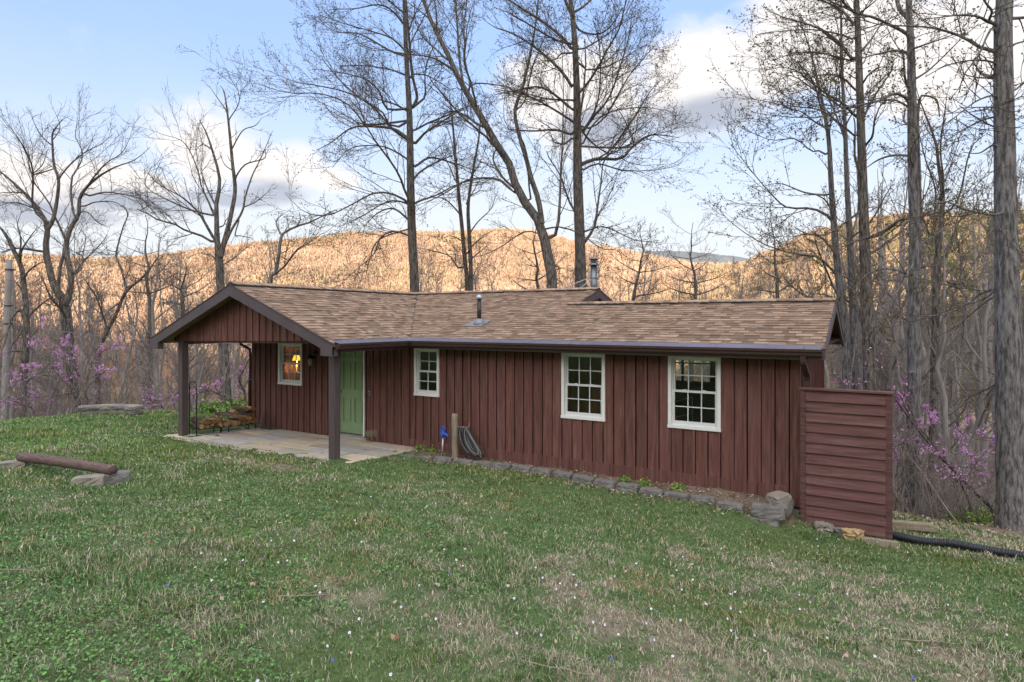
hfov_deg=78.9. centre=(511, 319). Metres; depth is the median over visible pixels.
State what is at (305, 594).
fallen stick
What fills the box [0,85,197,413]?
forest tree
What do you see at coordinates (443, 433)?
yard hydrant
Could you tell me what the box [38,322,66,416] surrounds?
woodland tree
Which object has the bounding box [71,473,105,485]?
support block
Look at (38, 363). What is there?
woodland tree
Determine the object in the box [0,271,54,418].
woodland tree
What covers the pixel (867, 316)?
forest tree
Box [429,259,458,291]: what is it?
woodland tree
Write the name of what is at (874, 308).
woodland tree
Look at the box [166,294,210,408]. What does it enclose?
woodland tree
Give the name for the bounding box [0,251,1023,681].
ground
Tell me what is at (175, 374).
woodland tree
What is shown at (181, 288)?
forest tree
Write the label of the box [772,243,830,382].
woodland tree
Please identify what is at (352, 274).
woodland tree
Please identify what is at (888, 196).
woodland tree
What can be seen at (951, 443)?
woodland tree
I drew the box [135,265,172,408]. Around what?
woodland tree
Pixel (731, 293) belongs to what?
woodland tree
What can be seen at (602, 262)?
woodland tree
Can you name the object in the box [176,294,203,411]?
woodland tree
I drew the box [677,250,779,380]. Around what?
woodland tree
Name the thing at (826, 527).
stone
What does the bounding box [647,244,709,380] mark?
woodland tree
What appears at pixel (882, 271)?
woodland tree
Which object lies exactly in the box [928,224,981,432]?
woodland tree
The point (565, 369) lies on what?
window
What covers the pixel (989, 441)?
woodland tree
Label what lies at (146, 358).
woodland tree
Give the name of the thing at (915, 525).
timber
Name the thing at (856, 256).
woodland tree
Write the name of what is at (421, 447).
weed
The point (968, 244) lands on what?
woodland tree
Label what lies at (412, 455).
edging block
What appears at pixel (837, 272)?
forest tree
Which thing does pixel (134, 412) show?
seat block
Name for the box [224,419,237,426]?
firewood log
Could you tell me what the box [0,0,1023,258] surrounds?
sky
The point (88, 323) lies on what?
cable
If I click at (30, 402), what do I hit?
redbud tree
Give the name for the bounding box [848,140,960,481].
woodland tree
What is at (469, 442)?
garden hose
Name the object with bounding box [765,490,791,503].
edging block
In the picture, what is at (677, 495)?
edging block
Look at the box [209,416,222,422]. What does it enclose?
firewood log
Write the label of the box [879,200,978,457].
woodland tree
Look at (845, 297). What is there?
woodland tree
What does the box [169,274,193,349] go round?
woodland tree
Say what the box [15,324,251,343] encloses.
cable
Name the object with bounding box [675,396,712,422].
bed frame
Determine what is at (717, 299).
woodland tree
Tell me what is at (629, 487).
edging block
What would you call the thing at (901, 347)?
woodland tree
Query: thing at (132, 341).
woodland tree
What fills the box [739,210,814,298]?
forest tree
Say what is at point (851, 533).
stone
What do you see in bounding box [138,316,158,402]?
woodland tree
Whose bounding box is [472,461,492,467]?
edging block
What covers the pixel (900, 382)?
woodland tree
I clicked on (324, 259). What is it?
hillside forest
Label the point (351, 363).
door
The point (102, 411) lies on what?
seat block
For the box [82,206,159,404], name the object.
forest tree
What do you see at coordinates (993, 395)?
woodland tree
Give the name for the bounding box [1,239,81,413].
woodland tree
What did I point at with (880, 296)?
woodland tree
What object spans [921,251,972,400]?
woodland tree
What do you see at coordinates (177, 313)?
woodland tree
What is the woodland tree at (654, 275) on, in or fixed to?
on the ground at (420, 609)
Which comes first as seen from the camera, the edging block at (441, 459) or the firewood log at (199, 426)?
the edging block at (441, 459)
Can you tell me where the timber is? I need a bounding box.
[892,519,934,531]
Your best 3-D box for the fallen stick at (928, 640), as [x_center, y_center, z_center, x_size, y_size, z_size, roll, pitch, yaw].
[3.120,2.366,4.623,0.752,0.081,0.079,0,0,-7]
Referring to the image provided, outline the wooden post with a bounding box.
[452,413,457,458]
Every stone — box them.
[814,521,833,532]
[833,527,841,535]
[841,528,864,540]
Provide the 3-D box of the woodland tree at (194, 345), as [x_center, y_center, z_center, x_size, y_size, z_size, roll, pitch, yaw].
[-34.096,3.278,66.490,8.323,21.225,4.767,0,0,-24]
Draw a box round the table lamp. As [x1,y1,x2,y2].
[292,355,299,379]
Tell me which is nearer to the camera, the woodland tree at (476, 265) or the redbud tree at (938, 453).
the redbud tree at (938, 453)
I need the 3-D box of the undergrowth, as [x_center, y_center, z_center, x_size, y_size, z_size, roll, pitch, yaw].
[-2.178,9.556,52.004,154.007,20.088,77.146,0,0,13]
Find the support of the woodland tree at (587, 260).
on the ground at (420, 609)
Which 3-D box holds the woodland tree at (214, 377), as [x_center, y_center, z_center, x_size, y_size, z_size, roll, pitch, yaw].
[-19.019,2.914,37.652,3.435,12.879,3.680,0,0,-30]
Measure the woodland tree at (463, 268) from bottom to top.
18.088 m
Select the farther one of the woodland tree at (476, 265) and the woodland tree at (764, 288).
the woodland tree at (476, 265)
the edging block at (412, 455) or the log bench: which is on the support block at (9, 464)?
the log bench
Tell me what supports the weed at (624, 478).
on the ground at (420, 609)
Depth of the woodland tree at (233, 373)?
55.17 m
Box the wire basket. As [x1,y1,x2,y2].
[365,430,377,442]
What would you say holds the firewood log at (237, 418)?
on the firewood log
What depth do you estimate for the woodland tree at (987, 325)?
52.86 m
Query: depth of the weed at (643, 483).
10.34 m
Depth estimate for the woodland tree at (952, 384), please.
38.35 m
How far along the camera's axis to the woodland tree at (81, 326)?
63.79 m
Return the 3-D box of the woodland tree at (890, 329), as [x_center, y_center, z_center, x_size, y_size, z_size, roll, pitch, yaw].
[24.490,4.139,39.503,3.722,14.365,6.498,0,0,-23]
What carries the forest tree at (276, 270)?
on the ground at (420, 609)
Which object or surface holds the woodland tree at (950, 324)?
on the ground at (420, 609)
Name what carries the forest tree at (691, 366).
on the ground at (420, 609)
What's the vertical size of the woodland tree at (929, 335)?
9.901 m
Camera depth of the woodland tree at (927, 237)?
47.42 m
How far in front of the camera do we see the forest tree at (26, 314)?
24.82 m
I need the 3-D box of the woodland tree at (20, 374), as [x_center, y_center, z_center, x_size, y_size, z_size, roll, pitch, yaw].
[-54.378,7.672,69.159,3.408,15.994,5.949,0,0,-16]
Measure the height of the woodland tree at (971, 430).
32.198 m
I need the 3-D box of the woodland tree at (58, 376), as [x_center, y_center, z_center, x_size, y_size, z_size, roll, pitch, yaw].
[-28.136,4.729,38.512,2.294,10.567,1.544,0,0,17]
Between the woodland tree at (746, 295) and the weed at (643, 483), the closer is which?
the weed at (643, 483)
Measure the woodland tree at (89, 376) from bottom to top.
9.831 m
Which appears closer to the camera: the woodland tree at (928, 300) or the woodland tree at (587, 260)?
the woodland tree at (928, 300)
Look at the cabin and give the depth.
11.84 m
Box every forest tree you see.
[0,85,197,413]
[0,200,60,417]
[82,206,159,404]
[104,66,276,411]
[104,206,186,409]
[151,241,215,369]
[175,0,502,291]
[263,194,347,283]
[364,0,651,290]
[415,92,507,290]
[451,0,719,287]
[502,208,572,288]
[599,214,675,300]
[655,201,733,380]
[690,13,866,388]
[705,0,930,390]
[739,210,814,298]
[757,0,917,389]
[763,0,994,516]
[820,0,1023,533]
[868,72,993,517]
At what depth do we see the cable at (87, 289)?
29.76 m
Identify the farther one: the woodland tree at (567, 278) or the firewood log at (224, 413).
the woodland tree at (567, 278)
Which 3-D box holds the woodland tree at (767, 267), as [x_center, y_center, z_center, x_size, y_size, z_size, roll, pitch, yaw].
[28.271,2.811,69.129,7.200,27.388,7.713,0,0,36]
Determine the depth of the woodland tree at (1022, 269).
50.35 m
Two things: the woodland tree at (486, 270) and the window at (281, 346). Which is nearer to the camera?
the window at (281, 346)
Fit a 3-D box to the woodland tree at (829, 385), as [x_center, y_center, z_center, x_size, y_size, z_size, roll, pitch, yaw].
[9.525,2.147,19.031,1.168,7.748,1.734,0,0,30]
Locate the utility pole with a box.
[0,259,13,419]
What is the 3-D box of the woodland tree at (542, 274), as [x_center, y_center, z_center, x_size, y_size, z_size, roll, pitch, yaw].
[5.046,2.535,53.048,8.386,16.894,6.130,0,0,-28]
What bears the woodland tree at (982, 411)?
on the ground at (420, 609)
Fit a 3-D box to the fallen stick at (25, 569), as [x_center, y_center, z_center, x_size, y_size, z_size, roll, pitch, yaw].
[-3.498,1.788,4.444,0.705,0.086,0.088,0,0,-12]
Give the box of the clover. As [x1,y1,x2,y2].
[0,434,1023,681]
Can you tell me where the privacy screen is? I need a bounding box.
[799,387,893,539]
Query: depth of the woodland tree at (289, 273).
49.12 m
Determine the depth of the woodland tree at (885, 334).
32.62 m
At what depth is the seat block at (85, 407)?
16.28 m
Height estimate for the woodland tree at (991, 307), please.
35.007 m
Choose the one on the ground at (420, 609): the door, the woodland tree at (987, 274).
the woodland tree at (987, 274)
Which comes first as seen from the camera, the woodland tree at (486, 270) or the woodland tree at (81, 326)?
the woodland tree at (81, 326)
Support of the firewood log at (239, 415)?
on the firewood log
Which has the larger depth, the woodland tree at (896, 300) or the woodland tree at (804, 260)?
the woodland tree at (896, 300)
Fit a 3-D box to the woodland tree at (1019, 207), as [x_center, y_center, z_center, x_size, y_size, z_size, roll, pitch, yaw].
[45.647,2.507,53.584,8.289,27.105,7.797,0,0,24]
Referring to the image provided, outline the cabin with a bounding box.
[149,258,844,508]
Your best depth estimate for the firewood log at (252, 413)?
15.03 m
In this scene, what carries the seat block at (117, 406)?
on the seat block at (111, 411)
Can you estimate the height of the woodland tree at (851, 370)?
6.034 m
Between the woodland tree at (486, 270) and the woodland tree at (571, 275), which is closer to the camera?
the woodland tree at (571, 275)
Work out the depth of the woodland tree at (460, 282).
89.08 m
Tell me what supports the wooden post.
on the ground at (420, 609)
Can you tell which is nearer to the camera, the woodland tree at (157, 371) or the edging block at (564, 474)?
the edging block at (564, 474)
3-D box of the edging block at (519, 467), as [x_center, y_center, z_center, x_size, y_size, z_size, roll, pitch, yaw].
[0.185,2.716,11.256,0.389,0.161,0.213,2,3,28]
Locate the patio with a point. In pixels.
(280, 441)
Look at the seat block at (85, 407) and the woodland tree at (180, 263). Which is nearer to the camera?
the seat block at (85, 407)
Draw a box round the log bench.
[16,452,117,474]
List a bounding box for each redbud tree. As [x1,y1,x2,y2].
[0,315,124,409]
[0,388,52,414]
[139,385,177,410]
[142,348,248,405]
[830,345,994,517]
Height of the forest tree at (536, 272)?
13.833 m
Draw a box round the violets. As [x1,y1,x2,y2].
[166,496,1007,681]
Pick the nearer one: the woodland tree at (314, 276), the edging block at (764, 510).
the edging block at (764, 510)
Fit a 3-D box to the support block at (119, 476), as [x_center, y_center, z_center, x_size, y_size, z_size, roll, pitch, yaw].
[-5.394,2.152,8.450,0.380,0.178,0.241,0,0,-32]
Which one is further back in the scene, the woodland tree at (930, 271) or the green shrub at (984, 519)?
the woodland tree at (930, 271)
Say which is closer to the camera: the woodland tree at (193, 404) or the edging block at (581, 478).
the edging block at (581, 478)
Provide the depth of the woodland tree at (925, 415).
33.13 m
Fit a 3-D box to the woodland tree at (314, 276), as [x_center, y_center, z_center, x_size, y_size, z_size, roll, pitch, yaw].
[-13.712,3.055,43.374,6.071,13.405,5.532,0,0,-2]
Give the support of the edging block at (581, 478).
on the ground at (420, 609)
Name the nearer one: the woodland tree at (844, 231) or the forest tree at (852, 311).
the forest tree at (852, 311)
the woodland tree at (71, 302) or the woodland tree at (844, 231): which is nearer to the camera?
the woodland tree at (844, 231)
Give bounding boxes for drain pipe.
[892,531,1023,559]
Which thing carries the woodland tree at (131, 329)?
on the ground at (420, 609)
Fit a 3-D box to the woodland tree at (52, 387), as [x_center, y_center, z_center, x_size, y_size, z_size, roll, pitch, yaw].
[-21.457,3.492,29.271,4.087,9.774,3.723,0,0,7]
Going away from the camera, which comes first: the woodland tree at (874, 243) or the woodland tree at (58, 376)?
the woodland tree at (58, 376)
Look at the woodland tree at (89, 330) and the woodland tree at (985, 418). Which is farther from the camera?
the woodland tree at (89, 330)
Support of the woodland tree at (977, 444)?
on the ground at (420, 609)
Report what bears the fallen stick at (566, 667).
on the ground at (420, 609)
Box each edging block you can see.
[399,454,416,456]
[415,455,433,460]
[433,456,453,463]
[452,458,472,464]
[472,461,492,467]
[490,462,511,469]
[511,464,532,471]
[530,468,552,475]
[552,470,573,479]
[572,474,595,483]
[593,478,616,488]
[616,482,640,492]
[639,486,663,496]
[664,491,689,500]
[690,495,716,505]
[717,500,743,513]
[746,515,778,527]
[751,501,784,520]
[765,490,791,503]
[768,499,793,516]
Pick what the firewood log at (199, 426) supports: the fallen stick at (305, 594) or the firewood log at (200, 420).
the firewood log at (200, 420)
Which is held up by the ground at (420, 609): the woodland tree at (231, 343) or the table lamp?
the woodland tree at (231, 343)
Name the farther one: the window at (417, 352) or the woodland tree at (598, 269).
the woodland tree at (598, 269)
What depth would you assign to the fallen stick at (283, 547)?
5.26 m
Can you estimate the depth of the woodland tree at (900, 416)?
18.47 m
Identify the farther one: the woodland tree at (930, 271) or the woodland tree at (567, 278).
the woodland tree at (930, 271)
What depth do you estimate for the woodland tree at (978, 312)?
31.94 m
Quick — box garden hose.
[446,423,483,457]
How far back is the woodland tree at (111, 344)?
59.10 m
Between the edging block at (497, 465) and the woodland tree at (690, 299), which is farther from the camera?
the woodland tree at (690, 299)
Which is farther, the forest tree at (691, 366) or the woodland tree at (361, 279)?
the woodland tree at (361, 279)
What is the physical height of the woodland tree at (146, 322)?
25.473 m
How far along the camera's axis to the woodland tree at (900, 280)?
25.29 m
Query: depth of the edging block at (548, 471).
10.99 m
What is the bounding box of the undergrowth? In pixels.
[0,319,1023,526]
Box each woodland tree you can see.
[0,239,48,416]
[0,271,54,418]
[0,280,46,414]
[0,284,66,417]
[1,224,107,412]
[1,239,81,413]
[1,271,94,416]
[1,319,39,417]
[15,279,108,416]
[15,291,94,417]
[21,208,125,404]
[37,270,62,373]
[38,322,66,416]
[41,306,56,408]
[42,350,77,413]
[54,302,69,414]
[58,283,83,382]
[74,260,124,402]
[77,269,111,403]
[80,252,145,403]
[81,248,177,404]
[84,341,93,401]
[104,215,208,409]
[118,271,153,408]
[126,308,164,405]
[130,266,162,384]
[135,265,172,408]
[136,300,174,409]
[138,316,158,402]
[143,242,218,412]
[155,252,218,399]
[162,243,211,393]
[163,348,177,410]
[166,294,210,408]
[168,263,218,410]
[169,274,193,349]
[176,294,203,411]
[188,345,210,412]
[194,242,251,400]
[197,253,268,400]
[206,268,251,395]
[237,226,312,384]
[288,268,342,286]
[300,270,344,286]
[332,252,372,288]
[356,266,369,288]
[406,233,440,291]
[418,247,434,291]
[419,267,433,291]
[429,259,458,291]
[451,233,491,289]
[453,252,481,290]
[456,250,478,288]
[473,249,504,289]
[482,241,500,289]
[528,252,574,288]
[550,241,571,287]
[561,261,588,287]
[574,230,603,290]
[586,227,619,299]
[587,225,608,295]
[603,270,619,296]
[604,264,632,300]
[614,238,657,300]
[625,233,663,300]
[636,223,661,300]
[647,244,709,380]
[675,265,709,381]
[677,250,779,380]
[693,239,718,299]
[696,261,738,381]
[704,253,767,375]
[719,281,743,297]
[733,273,757,298]
[745,219,801,298]
[755,230,828,358]
[758,274,770,297]
[770,217,888,388]
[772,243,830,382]
[795,197,859,388]
[806,229,883,388]
[808,265,831,387]
[819,183,940,393]
[820,245,840,387]
[823,210,877,389]
[825,250,859,387]
[827,226,906,391]
[833,215,974,466]
[838,219,878,340]
[844,315,858,388]
[846,258,894,390]
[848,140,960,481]
[854,236,893,372]
[855,266,899,404]
[857,274,930,493]
[858,169,896,380]
[859,189,965,511]
[859,222,898,389]
[871,190,891,370]
[872,168,905,475]
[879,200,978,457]
[880,215,908,346]
[880,271,961,423]
[886,221,949,442]
[887,257,905,380]
[890,299,929,428]
[892,240,946,413]
[892,331,906,459]
[893,292,923,449]
[896,245,958,394]
[901,250,980,514]
[903,160,948,389]
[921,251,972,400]
[922,135,1023,503]
[922,161,1022,431]
[922,218,994,519]
[922,222,948,336]
[922,319,954,496]
[924,193,1022,507]
[926,208,983,420]
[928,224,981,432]
[928,289,965,439]
[928,338,977,486]
[938,326,973,490]
[940,279,966,430]
[942,237,986,451]
[947,219,975,438]
[947,283,993,462]
[951,211,1023,418]
[952,154,1023,377]
[952,202,994,390]
[958,175,995,485]
[958,207,1023,391]
[959,264,993,489]
[968,221,993,485]
[970,214,993,404]
[973,307,994,468]
[975,190,993,472]
[977,332,994,487]
[978,150,1023,389]
[982,237,1023,342]
[993,200,1023,327]
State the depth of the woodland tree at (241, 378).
79.06 m
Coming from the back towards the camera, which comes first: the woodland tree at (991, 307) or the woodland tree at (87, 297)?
the woodland tree at (87, 297)
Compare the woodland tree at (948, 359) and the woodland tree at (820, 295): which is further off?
the woodland tree at (820, 295)
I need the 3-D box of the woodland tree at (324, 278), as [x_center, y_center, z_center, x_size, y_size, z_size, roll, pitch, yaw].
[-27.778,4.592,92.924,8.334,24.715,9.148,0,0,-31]
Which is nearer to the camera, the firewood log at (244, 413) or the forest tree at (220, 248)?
the firewood log at (244, 413)
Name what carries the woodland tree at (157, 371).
on the ground at (420, 609)
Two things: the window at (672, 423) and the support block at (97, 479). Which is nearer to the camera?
the support block at (97, 479)
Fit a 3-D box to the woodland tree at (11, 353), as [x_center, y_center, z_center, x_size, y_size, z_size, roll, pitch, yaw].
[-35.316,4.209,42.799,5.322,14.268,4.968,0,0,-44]
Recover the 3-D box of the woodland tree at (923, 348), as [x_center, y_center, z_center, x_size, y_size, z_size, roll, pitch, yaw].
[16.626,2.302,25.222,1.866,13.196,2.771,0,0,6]
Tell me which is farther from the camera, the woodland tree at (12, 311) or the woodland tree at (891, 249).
the woodland tree at (891, 249)
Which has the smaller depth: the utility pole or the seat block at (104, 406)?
the seat block at (104, 406)
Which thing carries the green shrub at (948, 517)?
on the ground at (420, 609)
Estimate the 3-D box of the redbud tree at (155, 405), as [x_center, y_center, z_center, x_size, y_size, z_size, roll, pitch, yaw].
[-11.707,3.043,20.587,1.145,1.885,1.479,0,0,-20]
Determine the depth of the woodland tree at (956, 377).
30.07 m
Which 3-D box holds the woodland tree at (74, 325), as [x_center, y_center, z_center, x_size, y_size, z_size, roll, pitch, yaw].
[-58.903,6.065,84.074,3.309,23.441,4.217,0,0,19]
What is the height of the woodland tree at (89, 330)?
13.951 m
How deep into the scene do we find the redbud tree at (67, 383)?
20.99 m
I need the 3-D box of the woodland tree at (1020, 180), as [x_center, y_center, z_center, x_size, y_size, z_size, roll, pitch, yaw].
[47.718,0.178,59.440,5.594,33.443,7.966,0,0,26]
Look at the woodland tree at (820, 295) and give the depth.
91.33 m
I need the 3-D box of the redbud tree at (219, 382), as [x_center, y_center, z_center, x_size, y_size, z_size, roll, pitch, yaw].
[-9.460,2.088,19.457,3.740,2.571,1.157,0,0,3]
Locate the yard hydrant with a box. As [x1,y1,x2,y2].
[440,426,448,455]
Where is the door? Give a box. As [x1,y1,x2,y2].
[340,351,362,433]
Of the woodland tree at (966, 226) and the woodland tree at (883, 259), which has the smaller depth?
the woodland tree at (883, 259)
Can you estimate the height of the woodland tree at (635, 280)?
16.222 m
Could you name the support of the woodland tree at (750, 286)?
on the ground at (420, 609)
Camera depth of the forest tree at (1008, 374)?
10.53 m
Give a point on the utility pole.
(9, 269)
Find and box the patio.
[164,427,414,463]
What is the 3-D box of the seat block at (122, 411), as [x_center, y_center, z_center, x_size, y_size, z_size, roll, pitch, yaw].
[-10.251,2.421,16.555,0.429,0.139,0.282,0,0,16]
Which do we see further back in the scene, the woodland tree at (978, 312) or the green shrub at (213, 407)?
the woodland tree at (978, 312)
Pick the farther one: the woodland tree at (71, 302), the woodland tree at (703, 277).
the woodland tree at (703, 277)
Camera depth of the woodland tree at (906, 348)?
21.00 m
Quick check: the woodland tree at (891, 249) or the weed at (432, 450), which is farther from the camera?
the woodland tree at (891, 249)
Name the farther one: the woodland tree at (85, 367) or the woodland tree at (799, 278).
the woodland tree at (799, 278)
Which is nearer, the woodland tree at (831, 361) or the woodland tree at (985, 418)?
the woodland tree at (985, 418)
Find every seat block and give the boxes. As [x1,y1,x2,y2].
[77,404,99,410]
[81,410,97,414]
[96,404,116,409]
[97,409,108,413]
[108,409,117,413]
[110,404,130,408]
[118,409,126,413]
[123,404,143,409]
[127,409,142,414]
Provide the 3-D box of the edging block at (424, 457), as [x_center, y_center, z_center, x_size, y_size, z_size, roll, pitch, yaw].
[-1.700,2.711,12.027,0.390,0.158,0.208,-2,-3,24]
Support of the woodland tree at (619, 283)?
on the ground at (420, 609)
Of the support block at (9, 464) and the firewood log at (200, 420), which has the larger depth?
the firewood log at (200, 420)
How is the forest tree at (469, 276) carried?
on the ground at (420, 609)
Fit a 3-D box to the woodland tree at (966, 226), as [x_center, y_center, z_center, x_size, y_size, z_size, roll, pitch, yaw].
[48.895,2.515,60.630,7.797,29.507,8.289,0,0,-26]
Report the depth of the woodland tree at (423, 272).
99.59 m
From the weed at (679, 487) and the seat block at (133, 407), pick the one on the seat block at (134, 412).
the seat block at (133, 407)
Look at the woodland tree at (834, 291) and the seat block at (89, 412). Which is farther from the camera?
the woodland tree at (834, 291)
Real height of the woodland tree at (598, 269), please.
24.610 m
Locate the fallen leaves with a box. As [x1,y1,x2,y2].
[4,421,1023,681]
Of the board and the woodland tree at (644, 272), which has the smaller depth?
the board
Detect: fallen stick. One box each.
[0,563,73,573]
[257,542,303,551]
[276,588,329,597]
[521,657,607,680]
[888,633,981,644]
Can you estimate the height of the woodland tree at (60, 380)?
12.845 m
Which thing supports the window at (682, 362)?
in the cabin
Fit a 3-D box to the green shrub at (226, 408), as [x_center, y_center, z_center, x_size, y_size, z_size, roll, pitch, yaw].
[-7.819,2.466,17.597,0.832,0.677,1.088,0,0,43]
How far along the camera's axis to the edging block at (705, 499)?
9.46 m
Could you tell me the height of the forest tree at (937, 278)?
13.333 m
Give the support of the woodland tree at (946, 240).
on the ground at (420, 609)
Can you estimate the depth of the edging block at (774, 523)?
8.87 m
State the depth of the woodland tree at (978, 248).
79.96 m
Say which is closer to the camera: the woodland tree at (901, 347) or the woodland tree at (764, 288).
the woodland tree at (901, 347)
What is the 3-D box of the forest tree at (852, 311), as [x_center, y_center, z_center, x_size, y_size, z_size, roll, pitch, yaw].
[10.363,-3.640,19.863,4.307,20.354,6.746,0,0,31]
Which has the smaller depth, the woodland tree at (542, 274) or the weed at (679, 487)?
the weed at (679, 487)
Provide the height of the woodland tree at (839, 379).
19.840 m
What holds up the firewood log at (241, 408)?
on the firewood log at (232, 411)
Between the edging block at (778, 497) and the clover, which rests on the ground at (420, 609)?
the clover
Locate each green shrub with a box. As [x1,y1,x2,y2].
[193,397,222,412]
[217,394,247,411]
[931,508,993,526]
[952,498,994,526]
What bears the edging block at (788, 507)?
on the ground at (420, 609)
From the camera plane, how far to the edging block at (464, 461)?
11.71 m
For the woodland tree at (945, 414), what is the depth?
17.06 m
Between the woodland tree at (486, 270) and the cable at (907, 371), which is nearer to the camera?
the cable at (907, 371)
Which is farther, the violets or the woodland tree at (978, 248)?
the woodland tree at (978, 248)
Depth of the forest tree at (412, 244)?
27.18 m
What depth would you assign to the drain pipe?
8.27 m
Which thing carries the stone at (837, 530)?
on the ground at (420, 609)
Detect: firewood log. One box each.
[190,423,204,428]
[191,416,205,423]
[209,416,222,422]
[214,411,233,416]
[214,422,222,427]
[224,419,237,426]
[228,409,237,413]
[228,416,244,420]
[231,406,248,410]
[234,414,247,419]
[237,411,249,415]
[242,411,254,415]
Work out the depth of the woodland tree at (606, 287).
60.73 m
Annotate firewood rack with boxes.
[189,379,255,435]
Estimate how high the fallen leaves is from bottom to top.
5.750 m
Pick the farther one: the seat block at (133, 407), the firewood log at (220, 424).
the seat block at (133, 407)
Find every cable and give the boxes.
[14,270,168,302]
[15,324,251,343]
[19,307,149,332]
[826,363,990,377]
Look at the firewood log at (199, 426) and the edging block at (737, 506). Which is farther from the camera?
the firewood log at (199, 426)
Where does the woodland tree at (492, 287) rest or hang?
on the ground at (420, 609)
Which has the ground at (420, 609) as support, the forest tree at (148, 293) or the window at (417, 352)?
the forest tree at (148, 293)
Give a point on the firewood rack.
(196, 428)
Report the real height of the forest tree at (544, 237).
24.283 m
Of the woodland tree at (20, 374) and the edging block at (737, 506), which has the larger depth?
the woodland tree at (20, 374)
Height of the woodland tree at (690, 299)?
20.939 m
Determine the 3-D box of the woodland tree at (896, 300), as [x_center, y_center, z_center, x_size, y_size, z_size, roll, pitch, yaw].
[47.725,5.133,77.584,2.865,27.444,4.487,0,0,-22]
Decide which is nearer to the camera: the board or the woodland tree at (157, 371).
the board
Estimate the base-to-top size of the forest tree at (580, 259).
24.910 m
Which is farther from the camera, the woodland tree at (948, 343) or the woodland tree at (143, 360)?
the woodland tree at (143, 360)
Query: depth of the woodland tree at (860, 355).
20.05 m
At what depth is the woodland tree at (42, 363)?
36.07 m
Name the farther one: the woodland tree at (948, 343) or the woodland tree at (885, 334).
the woodland tree at (948, 343)
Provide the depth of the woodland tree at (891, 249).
112.43 m
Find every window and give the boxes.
[278,343,301,385]
[413,348,439,396]
[561,353,605,421]
[667,356,720,431]
[676,360,713,385]
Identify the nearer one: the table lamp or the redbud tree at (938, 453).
the redbud tree at (938, 453)
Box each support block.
[0,460,31,468]
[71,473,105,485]
[99,470,130,484]
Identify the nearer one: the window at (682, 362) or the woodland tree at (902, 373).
the window at (682, 362)
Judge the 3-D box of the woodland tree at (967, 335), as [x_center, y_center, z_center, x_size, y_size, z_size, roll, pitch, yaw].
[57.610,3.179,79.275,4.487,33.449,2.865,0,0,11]
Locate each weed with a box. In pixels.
[412,444,425,450]
[425,444,436,451]
[617,474,631,482]
[635,477,649,486]
[671,481,686,491]
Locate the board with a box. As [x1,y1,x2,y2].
[861,536,898,549]
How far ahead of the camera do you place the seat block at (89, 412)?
16.31 m
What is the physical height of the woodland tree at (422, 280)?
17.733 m
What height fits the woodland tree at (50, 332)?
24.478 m
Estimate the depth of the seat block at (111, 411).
16.47 m
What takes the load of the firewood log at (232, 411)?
on the firewood log at (224, 413)
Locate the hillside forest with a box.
[0,208,1023,415]
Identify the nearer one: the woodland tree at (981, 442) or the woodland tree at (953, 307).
the woodland tree at (981, 442)
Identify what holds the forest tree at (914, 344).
on the ground at (420, 609)
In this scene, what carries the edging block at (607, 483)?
on the ground at (420, 609)
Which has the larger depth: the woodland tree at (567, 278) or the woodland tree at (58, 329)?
the woodland tree at (58, 329)
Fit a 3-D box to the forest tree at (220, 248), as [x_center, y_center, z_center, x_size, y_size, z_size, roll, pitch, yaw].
[-12.459,-1.952,24.264,7.997,16.449,6.024,0,0,64]
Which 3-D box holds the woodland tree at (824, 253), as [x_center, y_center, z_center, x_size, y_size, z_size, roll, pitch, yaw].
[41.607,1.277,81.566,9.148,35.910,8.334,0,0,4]
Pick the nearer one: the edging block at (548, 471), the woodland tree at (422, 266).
the edging block at (548, 471)
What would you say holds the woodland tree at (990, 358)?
on the ground at (420, 609)
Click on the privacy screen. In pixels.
(845, 458)
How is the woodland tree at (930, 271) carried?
on the ground at (420, 609)
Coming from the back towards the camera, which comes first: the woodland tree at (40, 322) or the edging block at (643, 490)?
the woodland tree at (40, 322)

